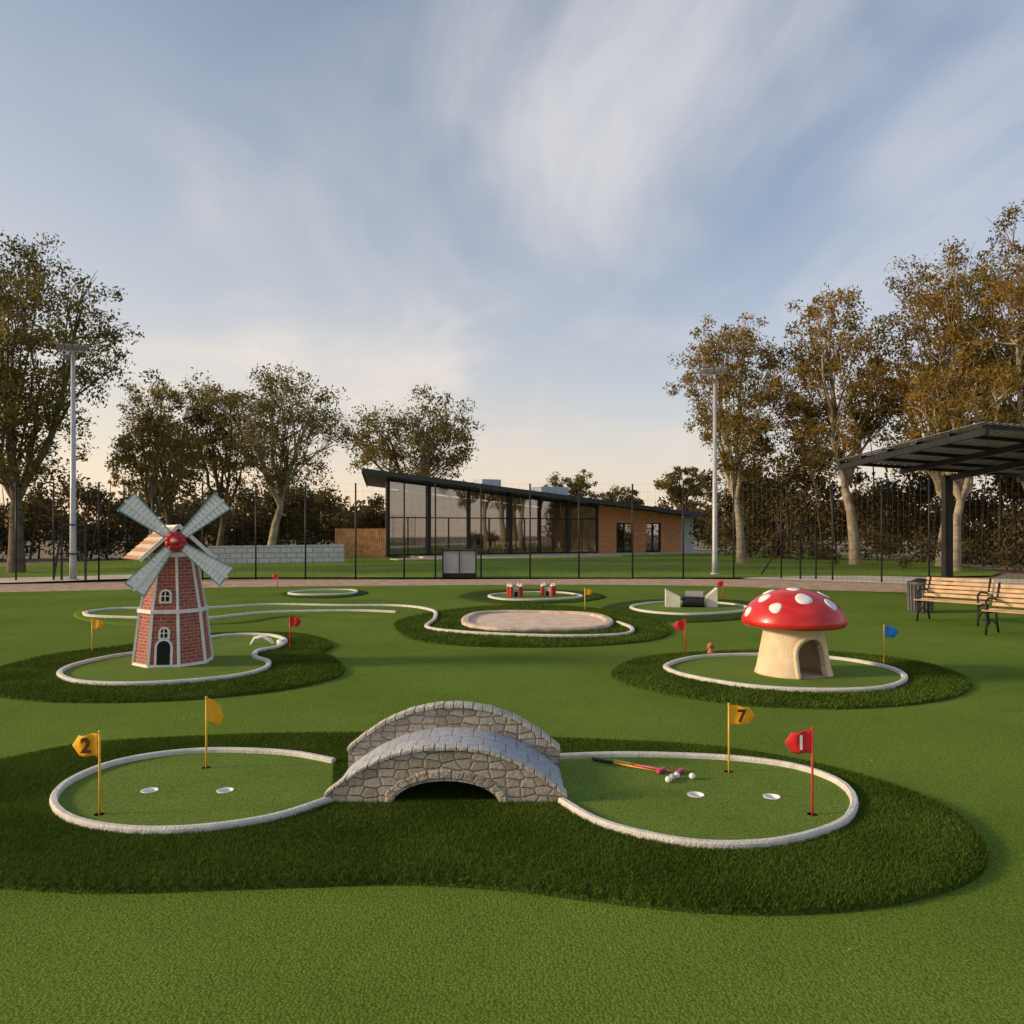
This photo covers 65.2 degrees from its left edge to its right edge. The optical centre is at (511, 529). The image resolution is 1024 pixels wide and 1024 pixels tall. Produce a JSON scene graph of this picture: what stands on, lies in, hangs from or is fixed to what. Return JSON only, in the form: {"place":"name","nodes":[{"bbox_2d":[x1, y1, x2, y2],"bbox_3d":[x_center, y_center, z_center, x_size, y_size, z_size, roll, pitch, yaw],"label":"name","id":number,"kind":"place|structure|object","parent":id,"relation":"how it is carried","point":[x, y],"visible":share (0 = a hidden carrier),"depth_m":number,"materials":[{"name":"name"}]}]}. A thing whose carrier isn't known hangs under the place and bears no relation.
{"place":"outdoors","nodes":[
{"label":"outdoors","id":0,"kind":"place"},
{"bbox_2d":[0,574,142,582],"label":"gravel path","id":1,"kind":"structure","parent":0,"point":[30,579],"depth_m":31.16,"materials":[{"name":"beige gravel"}]},
{"bbox_2d":[56,343,87,579],"bbox_3d":[-16.680,-2.572,30.400,1.060,8.943,0.600,0,0,-17],"label":"floodlight pole","id":2,"kind":"object","parent":1,"relation":"on","point":[73,546],"visible":0.99,"depth_m":30.32,"materials":[{"name":"grey metal"}]},
{"bbox_2d":[0,550,999,577],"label":"lawn","id":3,"kind":"structure","parent":0,"point":[645,566],"depth_m":39.50,"materials":[{"name":"green plant"}]},
{"bbox_2d":[0,227,163,572],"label":"eucalyptus tree","id":4,"kind":"object","parent":3,"relation":"on","point":[13,387],"visible":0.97,"depth_m":35.75,"materials":[{"name":"green plant"}]},
{"bbox_2d":[76,401,213,558],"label":"eucalyptus tree","id":5,"kind":"object","parent":3,"relation":"on","point":[169,441],"visible":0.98,"depth_m":41.44,"materials":[{"name":"green plant"}]},
{"bbox_2d":[115,378,224,524],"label":"eucalyptus tree","id":6,"kind":"object","parent":3,"relation":"on","point":[167,511],"visible":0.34,"depth_m":47.30,"materials":[{"name":"green plant"}]},
{"bbox_2d":[162,381,270,545],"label":"eucalyptus tree","id":7,"kind":"object","parent":3,"relation":"on","point":[214,457],"visible":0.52,"depth_m":47.36,"materials":[{"name":"green plant"}]},
{"bbox_2d":[182,360,365,544],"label":"eucalyptus tree","id":8,"kind":"object","parent":3,"relation":"on","point":[274,442],"visible":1,"depth_m":45.13,"materials":[{"name":"green plant"}]},
{"bbox_2d":[207,544,344,563],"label":"blocks","id":9,"kind":"structure","parent":3,"relation":"on","point":[314,553],"depth_m":45.90,"materials":[{"name":"grey concrete"}]},
{"bbox_2d":[335,529,384,556],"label":"boards","id":10,"kind":"object","parent":3,"relation":"on","point":[346,537],"visible":0.82,"depth_m":55.63,"materials":[{"name":"brown wood"}]},
{"bbox_2d":[441,548,477,577],"bbox_3d":[-2.100,1.300,32.200,1.450,1.200,0.700,0,0,0],"label":"utility cabinet","id":11,"kind":"object","parent":3,"relation":"on","point":[454,563],"visible":0.98,"depth_m":31.90,"materials":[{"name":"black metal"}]},
{"bbox_2d":[390,555,622,559],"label":"terrace","id":12,"kind":"structure","parent":3,"relation":"on","point":[510,557],"depth_m":54.34,"materials":[{"name":"grey concrete"}]},
{"bbox_2d":[375,550,723,557],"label":"floor slab","id":13,"kind":"structure","parent":3,"relation":"on","point":[572,554],"depth_m":60.66,"materials":[{"name":"grey concrete"}]},
{"bbox_2d":[409,519,544,551],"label":"counter and shelves","id":14,"kind":"object","parent":13,"relation":"on","point":[418,530],"visible":0.5,"depth_m":64.47,"materials":[{"name":"brown wood"}]},
{"bbox_2d":[379,540,577,553],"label":"cafe furniture","id":15,"kind":"object","parent":13,"relation":"on","point":[463,543],"visible":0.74,"depth_m":61.18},
{"bbox_2d":[390,490,619,552],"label":"back wall","id":16,"kind":"structure","parent":13,"relation":"on","point":[416,505],"depth_m":65.87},
{"bbox_2d":[361,468,707,516],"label":"fascia and beams","id":17,"kind":"structure","parent":16,"relation":"on","point":[507,490],"depth_m":58.23,"materials":[{"name":"black metal"}]},
{"bbox_2d":[362,469,704,517],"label":"roof","id":18,"kind":"structure","parent":17,"relation":"attached to","point":[372,480],"depth_m":62.07,"materials":[{"name":"metal"}]},
{"bbox_2d":[474,479,567,494],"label":"rooftop units","id":19,"kind":"object","parent":18,"relation":"on","point":[555,490],"visible":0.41,"depth_m":65.38},
{"bbox_2d":[385,478,660,556],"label":"window frames and columns","id":20,"kind":"structure","parent":13,"relation":"on","point":[510,518],"depth_m":57.74,"materials":[{"name":"black metal"}]},
{"bbox_2d":[546,506,595,551],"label":"partition wall","id":21,"kind":"structure","parent":13,"relation":"on","point":[559,524],"depth_m":65.35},
{"bbox_2d":[598,505,680,552],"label":"brick front wall","id":22,"kind":"structure","parent":13,"relation":"on","point":[641,518],"depth_m":63.21,"materials":[{"name":"brown brick"}]},
{"bbox_2d":[620,516,692,551],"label":"rendered end wall","id":23,"kind":"structure","parent":13,"relation":"on","point":[688,538],"depth_m":68.33,"materials":[{"name":"paint"}]},
{"bbox_2d":[702,367,726,573],"bbox_3d":[8.760,-2.547,34.550,1.060,8.893,0.600,0,0,17],"label":"floodlight pole","id":24,"kind":"object","parent":3,"relation":"on","point":[716,372],"visible":0.97,"depth_m":34.47,"materials":[{"name":"grey metal"}]},
{"bbox_2d":[662,311,825,562],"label":"eucalyptus tree","id":25,"kind":"object","parent":3,"relation":"on","point":[733,470],"visible":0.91,"depth_m":45.29,"materials":[{"name":"brown plant"}]},
{"bbox_2d":[754,282,920,564],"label":"eucalyptus tree","id":26,"kind":"object","parent":3,"relation":"on","point":[831,410],"visible":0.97,"depth_m":43.37,"materials":[{"name":"brown plant"}]},
{"bbox_2d":[851,236,1023,565],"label":"eucalyptus tree","id":27,"kind":"object","parent":3,"relation":"on","point":[919,300],"visible":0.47,"depth_m":41.25,"materials":[{"name":"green plant"}]},
{"bbox_2d":[889,362,1023,570],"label":"eucalyptus tree","id":28,"kind":"object","parent":3,"relation":"on","point":[963,488],"visible":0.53,"depth_m":36.66,"materials":[{"name":"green plant"}]},
{"bbox_2d":[0,585,1023,1023],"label":"artificial turf ground","id":29,"kind":"structure","parent":0,"point":[386,955],"depth_m":3.96,"materials":[{"name":"green plastic"}]},
{"bbox_2d":[0,631,344,702],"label":"mini golf hole","id":30,"kind":"object","parent":29,"relation":"on","point":[238,664],"visible":0.88,"depth_m":10.28,"materials":[{"name":"concrete"}]},
{"bbox_2d":[92,618,103,650],"bbox_3d":[-6.299,1.626,12.160,0.190,0.568,0.028,0,0,0],"label":"golf flag","id":31,"kind":"object","parent":30,"relation":"on","point":[96,624],"visible":0.96,"depth_m":12.15,"materials":[{"name":"yellow fabric"}]},
{"bbox_2d":[117,492,233,667],"bbox_3d":[-4.699,0.674,11.024,1.384,2.372,1.416,0,0,-32],"label":"windmill","id":32,"kind":"object","parent":30,"relation":"on","point":[172,627],"visible":1,"depth_m":10.80,"materials":[{"name":"red brick"}]},
{"bbox_2d":[156,641,169,664],"bbox_3d":[-4.677,1.650,10.752,0.170,0.320,0.066,0,-6,-8],"label":"door","id":33,"kind":"structure","parent":32,"relation":"in","point":[163,647],"depth_m":10.72,"materials":[{"name":"black wood"}]},
{"bbox_2d":[160,629,166,637],"bbox_3d":[-4.681,1.390,10.780,0.085,0.120,0.066,0,-6,-8],"label":"window","id":34,"kind":"structure","parent":32,"relation":"in","point":[165,631],"depth_m":10.75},
{"bbox_2d":[158,627,169,639],"bbox_3d":[-4.681,1.390,10.783,0.145,0.170,0.060,0,-6,-8],"label":"window frame","id":35,"kind":"structure","parent":32,"relation":"in","point":[168,630],"depth_m":10.76,"materials":[{"name":"white paint"}]},
{"bbox_2d":[161,591,168,600],"bbox_3d":[-4.690,0.900,10.846,0.100,0.140,0.066,0,-9,-8],"label":"window","id":36,"kind":"structure","parent":32,"relation":"in","point":[163,593],"depth_m":10.81,"materials":[{"name":"black glass"}]},
{"bbox_2d":[159,589,171,602],"bbox_3d":[-4.691,0.900,10.849,0.160,0.190,0.060,0,-9,-8],"label":"window frame","id":37,"kind":"structure","parent":32,"relation":"in","point":[170,593],"depth_m":10.82,"materials":[{"name":"white paint"}]},
{"bbox_2d":[250,635,285,644],"bbox_3d":[-3.943,1.778,12.900,0.567,0.175,0.100,0,0,0],"label":"loop obstacle","id":38,"kind":"object","parent":30,"relation":"on","point":[270,640],"visible":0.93,"depth_m":12.88,"materials":[{"name":"white paint"}]},
{"bbox_2d":[289,616,300,648],"bbox_3d":[-3.349,1.616,12.360,0.190,0.588,0.028,0,0,0],"label":"golf flag","id":39,"kind":"object","parent":30,"relation":"on","point":[294,621],"visible":1,"depth_m":12.36,"materials":[{"name":"red fabric"}]},
{"bbox_2d":[272,574,277,588],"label":"golf flag","id":40,"kind":"object","parent":29,"relation":"on","point":[275,576],"visible":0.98,"depth_m":25.59,"materials":[{"name":"red fabric"}]},
{"bbox_2d":[278,589,367,598],"bbox_3d":[-5.588,1.856,23.641,2.585,0.102,3.227,0,0,0],"label":"mini golf hole","id":41,"kind":"object","parent":29,"relation":"on","point":[327,593],"visible":0.98,"depth_m":23.12,"materials":[{"name":"concrete"}]},
{"bbox_2d":[73,598,672,647],"bbox_3d":[-3.527,1.856,17.961,14.501,0.102,6.998,0,0,23],"label":"mini golf hole","id":42,"kind":"object","parent":29,"relation":"on","point":[434,623],"visible":0.8,"depth_m":16.84,"materials":[{"name":"carpet"}]},
{"bbox_2d":[461,610,613,631],"bbox_3d":[0.502,1.825,16.233,3.069,0.080,3.366,0,0,0],"label":"sand bunker","id":43,"kind":"object","parent":42,"relation":"on","point":[522,620],"visible":0.94,"depth_m":16.18,"materials":[{"name":"sand"}]},
{"bbox_2d":[0,730,989,916],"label":"mini golf hole","id":44,"kind":"object","parent":29,"relation":"on","point":[748,835],"visible":0.84,"depth_m":4.85,"materials":[{"name":"concrete"}]},
{"bbox_2d":[72,731,100,815],"bbox_3d":[-2.735,1.587,5.135,0.190,0.598,0.031,0,0,0],"label":"golf flag","id":45,"kind":"object","parent":44,"relation":"on","point":[87,745],"visible":1,"depth_m":5.13,"materials":[{"name":"yellow fabric"}]},
{"bbox_2d":[205,696,223,768],"bbox_3d":[-2.299,1.582,6.186,0.145,0.608,0.022,0,0,-34],"label":"golf flag","id":46,"kind":"object","parent":44,"relation":"on","point":[214,714],"visible":0.99,"depth_m":6.17,"materials":[{"name":"yellow fabric"}]},
{"bbox_2d":[324,701,566,802],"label":"stone bridge","id":47,"kind":"structure","parent":44,"relation":"on","point":[505,756],"depth_m":5.43,"materials":[{"name":"grey stone"}]},
{"bbox_2d":[592,757,665,773],"bbox_3d":[0.897,1.809,6.183,0.588,0.028,0.110,0,0,36],"label":"golf putter","id":48,"kind":"object","parent":44,"relation":"on","point":[659,770],"visible":1,"depth_m":6.15,"materials":[{"name":"red metal"}]},
{"bbox_2d":[613,759,684,773],"bbox_3d":[1.046,1.809,6.144,0.549,0.029,0.110,0,0,34],"label":"golf putter","id":49,"kind":"object","parent":44,"relation":"on","point":[680,770],"visible":0.84,"depth_m":6.12,"materials":[{"name":"metal"}]},
{"bbox_2d":[665,776,671,782],"bbox_3d":[1.130,1.802,5.780,0.048,0.048,0.048,0,0,0],"label":"golf ball","id":50,"kind":"object","parent":44,"relation":"on","point":[668,779],"visible":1,"depth_m":5.76,"materials":[{"name":"white plastic"}]},
{"bbox_2d":[689,773,695,778],"bbox_3d":[1.320,1.802,5.860,0.048,0.048,0.048,0,0,0],"label":"golf ball","id":51,"kind":"object","parent":44,"relation":"on","point":[692,776],"visible":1,"depth_m":5.84,"materials":[{"name":"white plastic"}]},
{"bbox_2d":[727,703,754,772],"bbox_3d":[1.737,1.597,6.046,0.215,0.578,0.032,0,0,0],"label":"golf flag","id":52,"kind":"object","parent":44,"relation":"on","point":[738,715],"visible":0.99,"depth_m":6.04,"materials":[{"name":"yellow fabric"}]},
{"bbox_2d":[785,727,813,815],"bbox_3d":[1.848,1.577,5.135,0.186,0.618,0.031,0,0,0],"label":"golf flag","id":53,"kind":"object","parent":44,"relation":"on","point":[800,742],"visible":1,"depth_m":5.13,"materials":[{"name":"red fabric"}]},
{"bbox_2d":[458,589,604,603],"bbox_3d":[0.562,1.856,22.884,4.195,0.102,4.905,0,0,0],"label":"mini golf hole","id":54,"kind":"object","parent":29,"relation":"on","point":[532,596],"visible":0.84,"depth_m":21.86,"materials":[{"name":"carpet"}]},
{"bbox_2d":[507,582,522,596],"bbox_3d":[0.080,1.656,22.200,0.418,0.389,0.368,0,0,-17],"label":"toy castle obstacle","id":55,"kind":"object","parent":54,"relation":"on","point":[514,592],"visible":0.98,"depth_m":22.09,"materials":[{"name":"white paint"}]},
{"bbox_2d":[540,582,555,595],"bbox_3d":[1.020,1.661,22.500,0.406,0.378,0.358,0,0,17],"label":"toy castle obstacle","id":56,"kind":"object","parent":54,"relation":"on","point":[548,591],"visible":0.98,"depth_m":22.39,"materials":[{"name":"white paint"}]},
{"bbox_2d":[584,588,591,609],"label":"golf flag","id":57,"kind":"object","parent":29,"relation":"on","point":[587,591],"visible":0.97,"depth_m":18.54,"materials":[{"name":"yellow fabric"}]},
{"bbox_2d":[601,599,749,622],"bbox_3d":[4.125,1.856,19.100,3.897,0.102,5.650,0,0,21],"label":"mini golf hole","id":58,"kind":"object","parent":29,"relation":"on","point":[727,610],"visible":0.57,"depth_m":18.33,"materials":[{"name":"carpet"}]},
{"bbox_2d":[665,587,716,606],"bbox_3d":[4.322,1.625,19.312,1.220,0.469,0.569,0,0,9],"label":"ramp obstacle","id":59,"kind":"object","parent":58,"relation":"on","point":[692,599],"visible":0.99,"depth_m":19.12,"materials":[{"name":"white concrete"}]},
{"bbox_2d":[717,580,723,598],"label":"golf flag","id":60,"kind":"object","parent":29,"relation":"on","point":[720,583],"visible":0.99,"depth_m":21.70,"materials":[{"name":"red fabric"}]},
{"bbox_2d":[611,649,972,709],"bbox_3d":[3.570,1.856,10.455,4.632,0.102,4.048,0,0,0],"label":"mini golf hole","id":61,"kind":"object","parent":29,"relation":"on","point":[857,680],"visible":0.91,"depth_m":9.72,"materials":[{"name":"concrete"}]},
{"bbox_2d":[673,619,685,652],"bbox_3d":[2.529,1.626,12.060,0.190,0.568,0.028,0,0,0],"label":"golf flag","id":62,"kind":"object","parent":61,"relation":"on","point":[679,625],"visible":1,"depth_m":12.06,"materials":[{"name":"red fabric"}]},
{"bbox_2d":[707,642,714,653],"bbox_3d":[2.980,1.765,12.000,0.110,0.170,0.107,0,0,0],"label":"toy hydrant","id":63,"kind":"object","parent":61,"relation":"on","point":[710,646],"visible":1,"depth_m":11.97,"materials":[{"name":"orange plastic"}]},
{"bbox_2d":[741,588,847,678],"bbox_3d":[3.640,1.311,10.350,1.300,1.138,1.300,0,0,-10],"label":"mushroom playhouse","id":64,"kind":"object","parent":61,"relation":"on","point":[794,623],"visible":0.99,"depth_m":10.01,"materials":[{"name":"red paint"}]},
{"bbox_2d":[883,625,897,663],"bbox_3d":[5.216,1.606,11.010,0.220,0.608,0.028,0,0,0],"label":"golf flag","id":65,"kind":"object","parent":61,"relation":"on","point":[889,631],"visible":0.99,"depth_m":11.01,"materials":[{"name":"blue fabric"}]},
{"bbox_2d":[906,578,934,612],"bbox_3d":[9.450,1.510,18.500,0.590,0.780,0.590,0,0,0],"label":"trash can","id":66,"kind":"object","parent":29,"relation":"on","point":[914,586],"visible":0.73,"depth_m":18.33,"materials":[{"name":"metal"}]},
{"bbox_2d":[914,576,993,625],"bbox_3d":[9.069,1.440,16.441,0.712,0.936,1.300,0,0,-40],"label":"park bench","id":67,"kind":"object","parent":29,"relation":"on","point":[938,582],"visible":0.96,"depth_m":16.55,"materials":[{"name":"brown wood"}]},
{"bbox_2d":[982,582,1023,634],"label":"park bench","id":68,"kind":"object","parent":29,"relation":"on","point":[997,599],"visible":1,"depth_m":14.59,"materials":[{"name":"brown wood"}]},
{"bbox_2d":[0,579,1023,594],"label":"path","id":69,"kind":"structure","parent":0,"point":[853,586],"depth_m":28.48,"materials":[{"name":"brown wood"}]},
{"bbox_2d":[0,478,1023,584],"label":"wire fence","id":70,"kind":"object","parent":69,"relation":"on","point":[670,530],"visible":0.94,"depth_m":30.60,"materials":[{"name":"black metal"}]},
{"bbox_2d":[53,524,86,579],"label":"fence gate","id":71,"kind":"structure","parent":70,"relation":"attached to","point":[60,546],"depth_m":30.17,"materials":[{"name":"black metal"}]},
{"bbox_2d":[837,421,1023,589],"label":"shade canopy","id":72,"kind":"object","parent":69,"relation":"on","point":[979,450],"visible":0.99,"depth_m":22.45,"materials":[{"name":"black metal"}]},
{"bbox_2d":[0,531,1023,595],"bbox_3d":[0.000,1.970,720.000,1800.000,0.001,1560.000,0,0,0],"label":"ground","id":73,"kind":"structure","parent":0,"point":[45,558],"depth_m":34.66,"materials":[{"name":"green plant"}]},
{"bbox_2d":[0,459,393,561],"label":"background trees","id":74,"kind":"object","parent":73,"relation":"on","point":[295,505],"visible":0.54,"depth_m":54.88,"materials":[{"name":"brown plant"}]},
{"bbox_2d":[330,384,485,494],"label":"eucalyptus tree","id":75,"kind":"object","parent":73,"relation":"on","point":[430,445],"visible":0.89,"depth_m":67.91,"materials":[{"name":"green plant"}]},
{"bbox_2d":[0,478,1023,540],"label":"background trees","id":76,"kind":"object","parent":73,"relation":"on","point":[360,506],"visible":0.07,"depth_m":157.27,"materials":[{"name":"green plant"}]},
{"bbox_2d":[544,469,597,496],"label":"eucalyptus tree","id":77,"kind":"object","parent":73,"relation":"on","point":[573,489],"visible":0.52,"depth_m":86.74,"materials":[{"name":"green plant"}]},
{"bbox_2d":[588,485,644,504],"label":"eucalyptus tree","id":78,"kind":"object","parent":73,"relation":"on","point":[615,492],"visible":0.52,"depth_m":90.98,"materials":[{"name":"green plant"}]},
{"bbox_2d":[653,466,712,510],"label":"eucalyptus tree","id":79,"kind":"object","parent":73,"relation":"on","point":[693,488],"visible":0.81,"depth_m":77.07,"materials":[{"name":"green plant"}]},
{"bbox_2d":[688,427,1023,565],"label":"background trees","id":80,"kind":"object","parent":73,"relation":"on","point":[867,505],"visible":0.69,"depth_m":51.40,"materials":[{"name":"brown plant"}]},
{"bbox_2d":[811,529,1023,572],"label":"hedge row","id":81,"kind":"object","parent":73,"relation":"on","point":[904,560],"visible":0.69,"depth_m":38.40,"materials":[{"name":"green plant"}]},
{"bbox_2d":[920,198,1023,488],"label":"eucalyptus tree","id":82,"kind":"object","parent":73,"relation":"on","point":[1015,408],"visible":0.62,"depth_m":38.48,"materials":[{"name":"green plant"}]},
{"bbox_2d":[0,0,1023,530],"label":"sky","id":83,"kind":"structure","parent":0,"point":[520,209],"materials":[{"name":"blue"}]},
{"bbox_2d":[746,576,1023,586],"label":"gravel path","id":84,"kind":"structure","parent":0,"point":[896,579],"depth_m":30.53,"materials":[{"name":"beige gravel"}]},
{"bbox_2d":[761,524,816,578],"bbox_3d":[10.652,0.836,30.800,2.150,2.128,0.055,0,0,0],"label":"fence brace frame","id":85,"kind":"object","parent":84,"relation":"on","point":[781,545],"visible":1,"depth_m":30.77,"materials":[{"name":"black metal"}]}
]}

